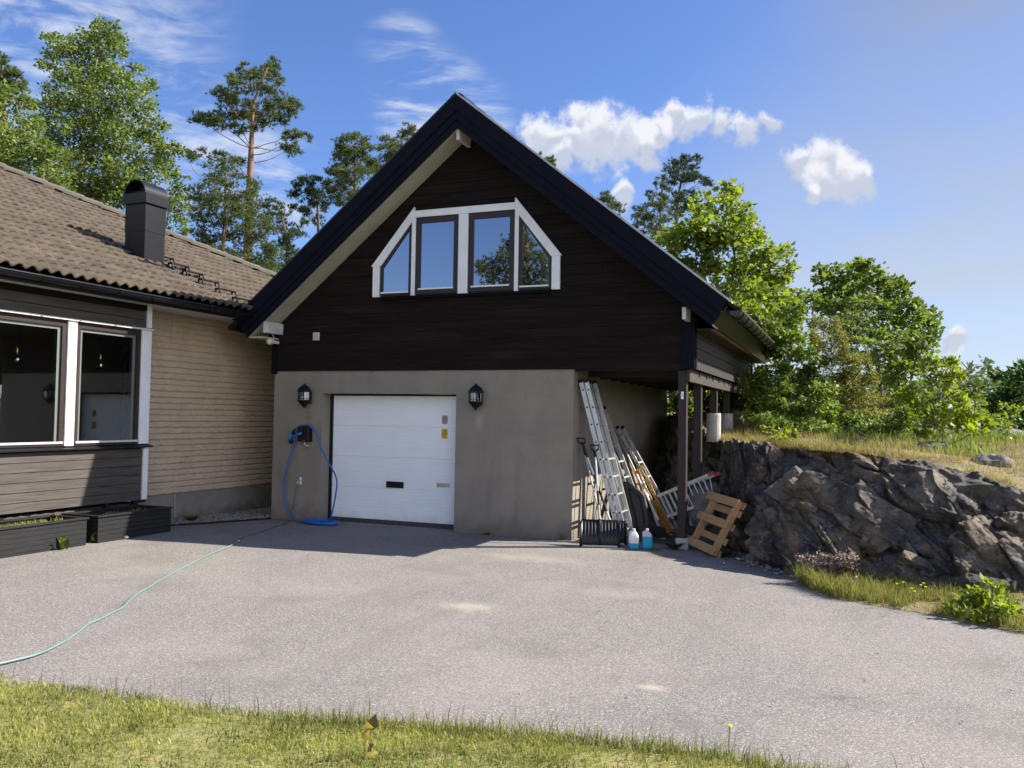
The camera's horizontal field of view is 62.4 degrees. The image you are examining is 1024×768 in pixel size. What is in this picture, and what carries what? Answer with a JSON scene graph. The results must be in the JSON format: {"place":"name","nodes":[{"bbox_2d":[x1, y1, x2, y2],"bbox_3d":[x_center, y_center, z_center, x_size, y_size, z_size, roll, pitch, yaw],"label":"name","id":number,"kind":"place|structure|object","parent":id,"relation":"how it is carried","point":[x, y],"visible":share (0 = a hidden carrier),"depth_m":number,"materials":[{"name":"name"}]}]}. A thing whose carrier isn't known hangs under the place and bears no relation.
{"place":"outdoors","nodes":[
{"label":"outdoors","id":0,"kind":"place"},
{"bbox_2d":[171,507,270,524],"bbox_3d":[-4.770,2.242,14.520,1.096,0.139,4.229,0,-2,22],"label":"gravel","id":1,"kind":"structure","parent":0,"point":[237,515],"depth_m":14.41,"materials":[{"name":"grey gravel"}]},
{"bbox_2d":[184,515,200,520],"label":"ground plant","id":2,"kind":"object","parent":1,"relation":"on","point":[191,517],"visible":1,"depth_m":13.58,"materials":[{"name":"green plant"}]},
{"bbox_2d":[0,672,850,767],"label":"lawn","id":3,"kind":"structure","parent":0,"point":[187,760],"depth_m":4.57,"materials":[{"name":"green plant"}]},
{"bbox_2d":[361,714,378,759],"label":"yellowing sapling","id":4,"kind":"object","parent":3,"relation":"on","point":[372,723],"visible":0.81,"depth_m":4.43,"materials":[{"name":"yellow plant"}]},
{"bbox_2d":[0,660,988,767],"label":"seed stalks","id":5,"kind":"object","parent":3,"relation":"on","point":[116,688],"visible":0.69,"depth_m":4.96,"materials":[{"name":"green plant"}]},
{"bbox_2d":[0,518,1023,767],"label":"driveway","id":6,"kind":"structure","parent":0,"point":[712,646],"depth_m":6.86,"materials":[{"name":"grey asphalt"}]},
{"bbox_2d":[0,514,88,558],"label":"planter box","id":7,"kind":"object","parent":6,"relation":"on","point":[29,538],"visible":0.92,"depth_m":10.38,"materials":[{"name":"wood"}]},
{"bbox_2d":[0,517,66,526],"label":"seedlings","id":8,"kind":"object","parent":7,"relation":"on","point":[22,523],"visible":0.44,"depth_m":10.55,"materials":[{"name":"green plant"}]},
{"bbox_2d":[59,537,70,549],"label":"lily plant","id":9,"kind":"object","parent":6,"relation":"on","point":[63,543],"visible":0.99,"depth_m":10.49,"materials":[{"name":"green plant"}]},
{"bbox_2d":[61,504,172,542],"bbox_3d":[-5.485,1.952,11.797,0.675,0.385,1.320,0,-2,22],"label":"planter box","id":10,"kind":"object","parent":6,"relation":"on","point":[148,520],"visible":0.71,"depth_m":11.63,"materials":[{"name":"wood"}]},
{"bbox_2d":[0,484,296,664],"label":"garden hose","id":11,"kind":"object","parent":6,"relation":"on","point":[63,641],"visible":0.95,"depth_m":7.62,"materials":[{"name":"green rubber"}]},
{"bbox_2d":[228,92,783,549],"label":"garage building","id":12,"kind":"structure","parent":6,"relation":"on","point":[440,264],"depth_m":13.35,"materials":[{"name":"paint"}]},
{"bbox_2d":[266,334,278,345],"bbox_3d":[-4.112,-0.759,14.516,0.104,0.215,0.240,0,-2,22],"label":"security camera","id":13,"kind":"object","parent":12,"relation":"attached to","point":[270,342],"visible":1,"depth_m":14.44,"materials":[{"name":"beige plastic"}]},
{"bbox_2d":[297,383,311,407],"bbox_3d":[-3.501,0.197,14.280,0.270,0.415,0.262,0,-2,22],"label":"wall lantern","id":14,"kind":"object","parent":12,"relation":"attached to","point":[304,388],"depth_m":14.21,"materials":[{"name":"black metal"}]},
{"bbox_2d":[297,426,311,446],"bbox_3d":[-3.519,0.888,14.317,0.230,0.344,0.150,0,-2,22],"label":"charging box","id":15,"kind":"object","parent":12,"relation":"attached to","point":[306,435],"visible":0.99,"depth_m":14.27,"materials":[{"name":"black plastic"}]},
{"bbox_2d":[283,424,338,524],"bbox_3d":[-3.390,1.501,14.077,1.214,1.644,0.373,0,-2,22],"label":"charging cable","id":16,"kind":"object","parent":15,"relation":"attached to","point":[291,439],"visible":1,"depth_m":14.13,"materials":[{"name":"blue plastic"}]},
{"bbox_2d":[313,332,319,339],"bbox_3d":[-3.332,-0.810,14.358,0.135,0.134,0.021,0,-2,22],"label":"wall vent","id":17,"kind":"object","parent":12,"relation":"attached to","point":[316,335],"depth_m":14.35,"materials":[{"name":"beige plastic"}]},
{"bbox_2d":[331,396,455,529],"bbox_3d":[-1.917,1.261,14.015,2.500,2.159,0.065,0,-2,22],"label":"garage door","id":18,"kind":"structure","parent":12,"relation":"in","point":[393,463],"depth_m":14.03,"materials":[{"name":"paint"}]},
{"bbox_2d":[371,198,562,298],"bbox_3d":[-0.785,-2.133,13.359,3.318,1.494,0.084,0,-2,22],"label":"loft window","id":19,"kind":"structure","parent":12,"relation":"in","point":[499,248],"depth_m":13.33,"materials":[{"name":"white paint"}]},
{"bbox_2d":[468,383,483,409],"bbox_3d":[-0.556,0.198,13.094,0.270,0.415,0.262,0,-2,22],"label":"wall lantern","id":20,"kind":"object","parent":12,"relation":"attached to","point":[477,390],"depth_m":13.02,"materials":[{"name":"black metal"}]},
{"bbox_2d":[581,442,601,519],"bbox_3d":[1.234,1.609,12.742,0.439,1.461,0.031,0,-3,30],"label":"broom pole","id":21,"kind":"object","parent":6,"relation":"on","point":[591,479],"visible":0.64,"depth_m":12.76,"materials":[{"name":"metal"}]},
{"bbox_2d":[579,444,619,547],"bbox_3d":[1.273,1.607,12.239,0.579,1.442,0.486,1,-2,4],"label":"snow shovel","id":22,"kind":"object","parent":6,"relation":"on","point":[599,532],"visible":1,"depth_m":12.06,"materials":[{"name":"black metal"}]},
{"bbox_2d":[576,437,626,544],"bbox_3d":[1.281,1.568,12.440,0.883,1.536,0.345,0,-3,30],"label":"snow shovel","id":23,"kind":"object","parent":6,"relation":"on","point":[623,532],"visible":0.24,"depth_m":12.43,"materials":[{"name":"black metal"}]},
{"bbox_2d":[578,379,633,540],"bbox_3d":[1.442,1.127,12.831,0.807,2.406,0.458,0,-2,22],"label":"extension ladder","id":24,"kind":"object","parent":6,"relation":"on","point":[603,441],"visible":0.87,"depth_m":12.75,"materials":[{"name":"metal"}]},
{"bbox_2d":[231,542,1012,767],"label":"loose chips","id":25,"kind":"object","parent":6,"relation":"on","point":[677,622],"visible":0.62,"depth_m":6.67,"materials":[{"name":"stone"}]},
{"bbox_2d":[629,528,638,549],"bbox_3d":[1.706,2.170,11.831,0.144,0.286,0.110,1,-2,6],"label":"fluid jug","id":26,"kind":"object","parent":6,"relation":"on","point":[633,539],"visible":1,"depth_m":11.78,"materials":[{"name":"teal"}]},
{"bbox_2d":[642,529,652,549],"bbox_3d":[1.897,2.174,11.851,0.144,0.286,0.110,1,-2,3],"label":"fluid jug","id":27,"kind":"object","parent":6,"relation":"on","point":[647,542],"visible":0.99,"depth_m":11.80,"materials":[{"name":"teal plastic"}]},
{"bbox_2d":[663,540,685,549],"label":"weed","id":28,"kind":"object","parent":6,"relation":"on","point":[675,546],"visible":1,"depth_m":11.90,"materials":[{"name":"green plant"}]},
{"bbox_2d":[628,506,722,545],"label":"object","id":29,"kind":"structure","parent":6,"relation":"on","point":[655,539],"depth_m":13.03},
{"bbox_2d":[597,405,649,530],"bbox_3d":[1.769,1.357,13.526,0.903,2.018,0.442,0,-2,27],"label":"single ladder","id":30,"kind":"object","parent":29,"relation":"on","point":[620,454],"visible":0.31,"depth_m":13.72,"materials":[{"name":"metal"}]},
{"bbox_2d":[622,482,649,537],"bbox_3d":[1.909,1.945,13.031,0.482,0.856,0.154,0,-2,22],"label":"plastic panel","id":31,"kind":"object","parent":29,"relation":"on","point":[636,502],"visible":0.84,"depth_m":13.01,"materials":[{"name":"black plastic"}]},
{"bbox_2d":[622,440,652,532],"bbox_3d":[2.094,1.676,14.189,0.101,1.424,1.960,1,-2,-7],"label":"plank","id":32,"kind":"object","parent":29,"relation":"on","point":[637,486],"visible":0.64,"depth_m":14.35,"materials":[{"name":"brown wood"}]},
{"bbox_2d":[613,426,662,526],"bbox_3d":[2.071,1.550,13.800,0.034,1.702,1.627,2,-2,-24],"label":"long pole","id":33,"kind":"object","parent":29,"relation":"on","point":[640,482],"visible":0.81,"depth_m":13.79,"materials":[{"name":"white plastic"}]},
{"bbox_2d":[627,439,659,525],"bbox_3d":[2.217,1.657,14.249,0.053,1.423,2.545,1,-2,-4],"label":"batten","id":34,"kind":"object","parent":29,"relation":"on","point":[657,523],"visible":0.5,"depth_m":13.87,"materials":[{"name":"white paint"}]},
{"bbox_2d":[616,425,676,529],"bbox_3d":[2.271,1.554,14.217,1.159,1.696,0.375,-1,-3,33],"label":"narrow ladder","id":35,"kind":"object","parent":29,"relation":"on","point":[622,435],"visible":0.84,"depth_m":14.24,"materials":[{"name":"metal"}]},
{"bbox_2d":[642,492,655,535],"bbox_3d":[2.145,2.037,13.251,0.092,0.656,0.382,2,-3,-29],"label":"plank","id":36,"kind":"object","parent":29,"relation":"on","point":[651,523],"visible":0.64,"depth_m":13.20,"materials":[{"name":"wood"}]},
{"bbox_2d":[636,466,672,532],"bbox_3d":[2.306,1.865,13.690,0.650,1.074,0.149,0,-2,22],"label":"yellow frame","id":37,"kind":"object","parent":29,"relation":"on","point":[659,506],"visible":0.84,"depth_m":13.61,"materials":[{"name":"paint"}]},
{"bbox_2d":[652,526,666,538],"bbox_3d":[2.254,2.280,12.936,0.239,0.212,0.043,0,-2,22],"label":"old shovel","id":38,"kind":"object","parent":29,"relation":"on","point":[659,532],"visible":0.97,"depth_m":12.92,"materials":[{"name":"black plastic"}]},
{"bbox_2d":[699,528,714,545],"bbox_3d":[2.840,2.234,12.141,0.368,0.336,0.302,0,-2,22],"label":"boulder","id":39,"kind":"object","parent":6,"relation":"on","point":[706,540],"visible":0.27,"depth_m":12.02,"materials":[{"name":"stone"}]},
{"bbox_2d":[687,491,746,557],"bbox_3d":[2.800,1.928,11.687,0.506,0.818,0.947,1,-2,-12],"label":"pallet","id":40,"kind":"object","parent":6,"relation":"on","point":[726,525],"visible":0.99,"depth_m":11.57,"materials":[{"name":"brown wood"}]},
{"bbox_2d":[719,548,739,556],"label":"weed","id":41,"kind":"object","parent":6,"relation":"on","point":[725,553],"visible":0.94,"depth_m":11.28,"materials":[{"name":"green plant"}]},
{"bbox_2d":[727,724,731,753],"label":"dandelion","id":42,"kind":"object","parent":6,"relation":"on","point":[729,725],"visible":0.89,"depth_m":4.61,"materials":[{"name":"yellow plant"}]},
{"bbox_2d":[745,553,759,562],"bbox_3d":[3.137,2.259,10.967,0.216,0.154,0.166,0,-2,22],"label":"boulder","id":43,"kind":"object","parent":6,"relation":"on","point":[749,557],"visible":0.34,"depth_m":10.91,"materials":[{"name":"stone"}]},
{"bbox_2d":[649,509,961,590],"bbox_3d":[3.609,2.300,11.984,2.687,0.134,10.461,2,-2,-21],"label":"rubble","id":44,"kind":"object","parent":6,"relation":"on","point":[767,567],"visible":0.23,"depth_m":10.85,"materials":[{"name":"stone"}]},
{"bbox_2d":[782,565,1023,632],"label":"verge","id":45,"kind":"structure","parent":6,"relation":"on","point":[920,607],"depth_m":8.51,"materials":[{"name":"green plant"}]},
{"bbox_2d":[782,557,868,600],"bbox_3d":[3.337,2.075,9.171,0.620,0.294,1.383,2,-2,-20],"label":"verge tuft","id":46,"kind":"object","parent":45,"relation":"on","point":[803,573],"visible":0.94,"depth_m":8.97,"materials":[{"name":"green plant"}]},
{"bbox_2d":[795,550,859,574],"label":"dry heather","id":47,"kind":"object","parent":45,"relation":"on","point":[830,563],"visible":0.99,"depth_m":9.46,"materials":[{"name":"brown plant"}]},
{"bbox_2d":[941,573,1023,624],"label":"green bush","id":48,"kind":"object","parent":45,"relation":"on","point":[1002,603],"visible":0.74,"depth_m":7.96,"materials":[{"name":"green plant"}]},
{"bbox_2d":[0,0,1023,427],"label":"sky","id":49,"kind":"structure","parent":0,"point":[890,131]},
{"bbox_2d":[651,411,1023,592],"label":"rock face","id":50,"kind":"object","parent":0,"point":[924,519],"visible":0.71,"depth_m":10.06},
{"bbox_2d":[687,481,719,528],"bbox_3d":[3.055,1.914,13.151,0.661,0.812,0.604,0,-2,22],"label":"boulder","id":51,"kind":"object","parent":50,"relation":"on","point":[700,501],"visible":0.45,"depth_m":13.01,"materials":[{"name":"stone"}]},
{"bbox_2d":[657,471,720,517],"bbox_3d":[2.733,1.708,13.088,0.970,0.753,0.098,0,-2,22],"label":"ladder","id":52,"kind":"object","parent":51,"relation":"on","point":[704,478],"visible":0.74,"depth_m":13.05,"materials":[{"name":"metal"}]},
{"bbox_2d":[667,412,1023,489],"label":"hill","id":53,"kind":"structure","parent":0,"point":[1017,478],"depth_m":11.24,"materials":[{"name":"green plant"}]},
{"bbox_2d":[667,390,709,414],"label":"bush","id":54,"kind":"object","parent":53,"relation":"on","point":[672,406],"visible":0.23,"depth_m":19.18,"materials":[{"name":"green plant"}]},
{"bbox_2d":[688,389,722,418],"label":"bush","id":55,"kind":"object","parent":53,"relation":"on","point":[705,403],"visible":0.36,"depth_m":18.25,"materials":[{"name":"green plant"}]},
{"bbox_2d":[648,178,807,373],"bbox_3d":[5.947,-2.414,22.879,4.354,6.649,3.968,1,-2,6],"label":"maple tree","id":56,"kind":"object","parent":53,"relation":"on","point":[760,290],"visible":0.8,"depth_m":22.10,"materials":[{"name":"green plant"}]},
{"bbox_2d":[707,370,785,422],"bbox_3d":[5.127,0.316,18.214,1.970,1.333,1.389,-1,-3,46],"label":"bush","id":57,"kind":"object","parent":53,"relation":"on","point":[732,401],"visible":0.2,"depth_m":18.04,"materials":[{"name":"green plant"}]},
{"bbox_2d":[760,423,799,444],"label":"maple sapling","id":58,"kind":"object","parent":53,"relation":"on","point":[782,434],"visible":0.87,"depth_m":12.29,"materials":[{"name":"green plant"}]},
{"bbox_2d":[734,300,844,435],"bbox_3d":[5.453,-0.320,16.674,2.178,2.659,2.493,0,-2,22],"label":"aspen shrub","id":59,"kind":"object","parent":53,"relation":"on","point":[803,383],"visible":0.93,"depth_m":16.16,"materials":[{"name":"green plant"}]},
{"bbox_2d":[748,411,841,436],"bbox_3d":[5.195,0.757,15.450,1.611,0.519,1.486,0,-2,22],"label":"thicket","id":60,"kind":"object","parent":53,"relation":"on","point":[811,425],"visible":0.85,"depth_m":15.31,"materials":[{"name":"green plant"}]},
{"bbox_2d":[667,354,1022,430],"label":"distant wood","id":61,"kind":"object","parent":53,"relation":"on","point":[985,377],"visible":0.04,"depth_m":66.92,"materials":[{"name":"green plant"}]},
{"bbox_2d":[797,303,900,431],"bbox_3d":[6.974,-0.357,17.281,2.198,2.843,2.162,0,-2,11],"label":"brown shrub","id":62,"kind":"object","parent":53,"relation":"on","point":[844,356],"visible":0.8,"depth_m":16.82,"materials":[{"name":"green plant"}]},
{"bbox_2d":[822,409,891,435],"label":"thicket","id":63,"kind":"object","parent":53,"relation":"on","point":[858,419],"visible":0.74,"depth_m":15.78,"materials":[{"name":"green plant"}]},
{"bbox_2d":[709,407,1023,456],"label":"hill herbs","id":64,"kind":"object","parent":53,"relation":"on","point":[947,438],"visible":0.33,"depth_m":14.87,"materials":[{"name":"green plant"}]},
{"bbox_2d":[718,433,1020,485],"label":"grass","id":65,"kind":"structure","parent":53,"relation":"on","point":[777,443],"depth_m":11.12,"materials":[{"name":"green plant"}]},
{"bbox_2d":[830,291,914,411],"bbox_3d":[7.785,-0.462,18.427,1.733,3.158,2.241,0,-2,22],"label":"rowan tree","id":66,"kind":"object","parent":53,"relation":"on","point":[848,320],"visible":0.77,"depth_m":18.41,"materials":[{"name":"green plant"}]},
{"bbox_2d":[801,256,945,410],"bbox_3d":[10.239,-1.267,24.112,4.075,5.184,4.472,0,-2,22],"label":"maple tree","id":67,"kind":"object","parent":53,"relation":"on","point":[864,278],"visible":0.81,"depth_m":23.30,"materials":[{"name":"green plant"}]},
{"bbox_2d":[872,397,923,440],"bbox_3d":[6.660,0.613,14.609,0.832,0.788,1.081,0,-2,22],"label":"shrub","id":68,"kind":"object","parent":53,"relation":"on","point":[899,427],"visible":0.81,"depth_m":14.39,"materials":[{"name":"green plant"}]},
{"bbox_2d":[887,379,967,427],"bbox_3d":[8.598,0.499,17.385,1.654,1.281,1.757,0,-2,22],"label":"thicket","id":69,"kind":"object","parent":53,"relation":"on","point":[928,396],"visible":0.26,"depth_m":17.15,"materials":[{"name":"green plant"}]},
{"bbox_2d":[915,441,949,451],"bbox_3d":[6.501,1.060,13.104,0.709,0.360,0.626,0,-2,22],"label":"boulder","id":70,"kind":"object","parent":53,"relation":"on","point":[929,443],"visible":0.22,"depth_m":12.96,"materials":[{"name":"stone"}]},
{"bbox_2d":[922,402,952,428],"bbox_3d":[8.511,0.689,17.055,0.550,0.648,0.438,1,-2,0],"label":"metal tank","id":71,"kind":"object","parent":53,"relation":"on","point":[927,423],"visible":0.17,"depth_m":16.96,"materials":[{"name":"metal"}]},
{"bbox_2d":[894,352,997,444],"bbox_3d":[6.917,0.227,13.473,1.328,1.539,1.396,-1,-3,40],"label":"aspen sapling","id":72,"kind":"object","parent":53,"relation":"on","point":[969,420],"visible":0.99,"depth_m":13.28,"materials":[{"name":"green plant"}]},
{"bbox_2d":[937,377,988,441],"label":"maple sapling","id":73,"kind":"object","parent":53,"relation":"on","point":[976,383],"visible":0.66,"depth_m":15.00,"materials":[{"name":"green plant"}]},
{"bbox_2d":[961,360,988,408],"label":"bare sapling","id":74,"kind":"object","parent":53,"relation":"on","point":[968,370],"visible":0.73,"depth_m":15.83,"materials":[{"name":"brown"}]},
{"bbox_2d":[952,397,1014,432],"bbox_3d":[10.265,0.690,18.568,1.170,1.043,1.496,1,-2,6],"label":"thicket","id":75,"kind":"object","parent":53,"relation":"on","point":[996,419],"visible":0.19,"depth_m":18.09,"materials":[{"name":"green plant"}]},
{"bbox_2d":[949,428,1023,438],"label":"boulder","id":76,"kind":"object","parent":53,"relation":"on","point":[1014,430],"visible":0.09,"depth_m":18.43,"materials":[{"name":"stone"}]},
{"bbox_2d":[971,453,1013,467],"bbox_3d":[6.440,1.099,11.359,0.526,0.336,0.452,0,-2,22],"label":"boulder","id":77,"kind":"object","parent":53,"relation":"on","point":[995,458],"visible":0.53,"depth_m":11.20,"materials":[{"name":"stone"}]},
{"bbox_2d":[978,358,1023,429],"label":"broadleaf tree","id":78,"kind":"object","parent":53,"relation":"on","point":[1011,393],"visible":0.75,"depth_m":23.55,"materials":[{"name":"green plant"}]},
{"bbox_2d":[996,421,1016,443],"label":"aspen sapling","id":79,"kind":"object","parent":53,"relation":"on","point":[1008,424],"visible":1,"depth_m":12.96,"materials":[{"name":"green plant"}]},
{"bbox_2d":[999,401,1023,427],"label":"laburnum shrub","id":80,"kind":"object","parent":53,"relation":"on","point":[1006,417],"visible":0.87,"depth_m":18.90,"materials":[{"name":"green plant"}]},
{"label":"loose roof tile","id":81,"kind":"object","parent":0,"visible":0},
{"bbox_2d":[27,513,50,516],"bbox_3d":[-6.351,1.738,11.149,0.400,0.041,0.330,0,-2,21],"label":"loose roof tile","id":82,"kind":"object","parent":81,"relation":"on","point":[39,515],"visible":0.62,"depth_m":11.12,"materials":[{"name":"concrete"}]},
{"label":"loose roof tile","id":83,"kind":"object","parent":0,"visible":0},
{"bbox_2d":[50,509,74,514],"bbox_3d":[-6.225,1.752,11.471,0.400,0.040,0.330,1,-2,20],"label":"loose roof tile","id":84,"kind":"object","parent":83,"relation":"on","point":[57,513],"visible":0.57,"depth_m":11.41,"materials":[{"name":"stone"}]},
{"label":"ground","id":85,"kind":"structure","parent":0,"visible":0},
{"bbox_2d":[0,50,30,121],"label":"pine tree","id":86,"kind":"object","parent":85,"relation":"on","point":[10,72],"visible":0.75,"depth_m":30.92,"materials":[{"name":"green plant"}]},
{"bbox_2d":[0,76,77,191],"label":"aspen tree","id":87,"kind":"object","parent":85,"relation":"on","point":[45,167],"visible":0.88,"depth_m":23.23,"materials":[{"name":"green plant"}]},
{"bbox_2d":[25,13,192,235],"bbox_3d":[-13.519,-4.871,28.171,5.299,15.352,4.494,2,-2,-22],"label":"aspen tree","id":88,"kind":"object","parent":85,"relation":"on","point":[108,173],"visible":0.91,"depth_m":27.78,"materials":[{"name":"green plant"}]},
{"bbox_2d":[0,162,288,519],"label":"house building","id":89,"kind":"structure","parent":85,"relation":"on","point":[82,277],"depth_m":14.00,"materials":[{"name":"wood"}]},
{"bbox_2d":[12,327,20,363],"bbox_3d":[-6.587,-0.602,11.250,0.106,0.668,0.104,0,-2,22],"label":"pendant lamp","id":90,"kind":"object","parent":89,"relation":"hanging from","point":[16,358],"visible":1,"depth_m":11.22,"materials":[{"name":"black metal"}]},
{"bbox_2d":[0,312,151,447],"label":"bay window","id":91,"kind":"structure","parent":89,"relation":"in","point":[65,414],"depth_m":11.63,"materials":[{"name":"white paint"}]},
{"bbox_2d":[96,342,103,368],"bbox_3d":[-6.085,-0.549,12.495,0.106,0.662,0.104,0,-2,22],"label":"pendant lamp","id":92,"kind":"object","parent":89,"relation":"hanging from","point":[99,364],"visible":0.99,"depth_m":12.47,"materials":[{"name":"black metal"}]},
{"bbox_2d":[121,338,129,439],"bbox_3d":[-5.804,0.017,12.819,0.060,1.720,0.273,0,-2,22],"label":"curtain","id":93,"kind":"object","parent":89,"relation":"hanging from","point":[124,413],"visible":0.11,"depth_m":12.74,"materials":[{"name":"grey fabric"}]},
{"bbox_2d":[176,158,285,272],"bbox_3d":[-10.382,-2.800,31.459,4.020,11.566,4.505,3,-3,-37],"label":"pine tree","id":94,"kind":"object","parent":85,"relation":"on","point":[235,207],"visible":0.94,"depth_m":31.19,"materials":[{"name":"green plant"}]},
{"bbox_2d":[179,55,314,261],"bbox_3d":[-12.025,-6.271,38.312,6.078,18.980,4.527,2,-2,-22],"label":"pine tree","id":95,"kind":"object","parent":85,"relation":"on","point":[290,106],"visible":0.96,"depth_m":38.35,"materials":[{"name":"green plant"}]},
{"bbox_2d":[257,194,311,271],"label":"pine tree","id":96,"kind":"object","parent":85,"relation":"on","point":[287,235],"visible":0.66,"depth_m":35.89,"materials":[{"name":"green plant"}]},
{"bbox_2d":[284,174,332,231],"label":"pine tree","id":97,"kind":"object","parent":85,"relation":"on","point":[313,191],"visible":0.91,"depth_m":40.70,"materials":[{"name":"green plant"}]},
{"bbox_2d":[317,131,381,207],"bbox_3d":[-7.556,-4.564,39.339,2.934,15.788,4.334,2,-3,-29],"label":"pine tree","id":98,"kind":"object","parent":85,"relation":"on","point":[341,173],"visible":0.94,"depth_m":39.21,"materials":[{"name":"green plant"}]},
{"bbox_2d":[368,133,409,177],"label":"pine tree","id":99,"kind":"object","parent":85,"relation":"on","point":[391,149],"visible":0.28,"depth_m":43.12,"materials":[{"name":"green plant"}]},
{"bbox_2d":[396,121,417,141],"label":"pine tree","id":100,"kind":"object","parent":85,"relation":"on","point":[407,131],"visible":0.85,"depth_m":48.02,"materials":[{"name":"green plant"}]},
{"bbox_2d":[539,151,556,165],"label":"pine tree","id":101,"kind":"object","parent":85,"relation":"on","point":[548,158],"visible":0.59,"depth_m":52.58,"materials":[{"name":"green plant"}]},
{"bbox_2d":[597,190,625,216],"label":"pine tree","id":102,"kind":"object","parent":85,"relation":"on","point":[608,199],"visible":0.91,"depth_m":49.55,"materials":[{"name":"green plant"}]},
{"bbox_2d":[630,173,679,245],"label":"pine tree","id":103,"kind":"object","parent":85,"relation":"on","point":[647,216],"visible":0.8,"depth_m":39.32,"materials":[{"name":"green plant"}]},
{"bbox_2d":[661,152,715,399],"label":"pine tree","id":104,"kind":"object","parent":85,"relation":"on","point":[685,176],"visible":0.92,"depth_m":44.35,"materials":[{"name":"green plant"}]},
{"label":"loose roof tile","id":105,"kind":"object","parent":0,"visible":0},
{"bbox_2d":[1,516,25,519],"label":"loose roof tile","id":106,"kind":"object","parent":105,"relation":"on","point":[14,518],"visible":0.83,"depth_m":10.78,"materials":[{"name":"stone"}]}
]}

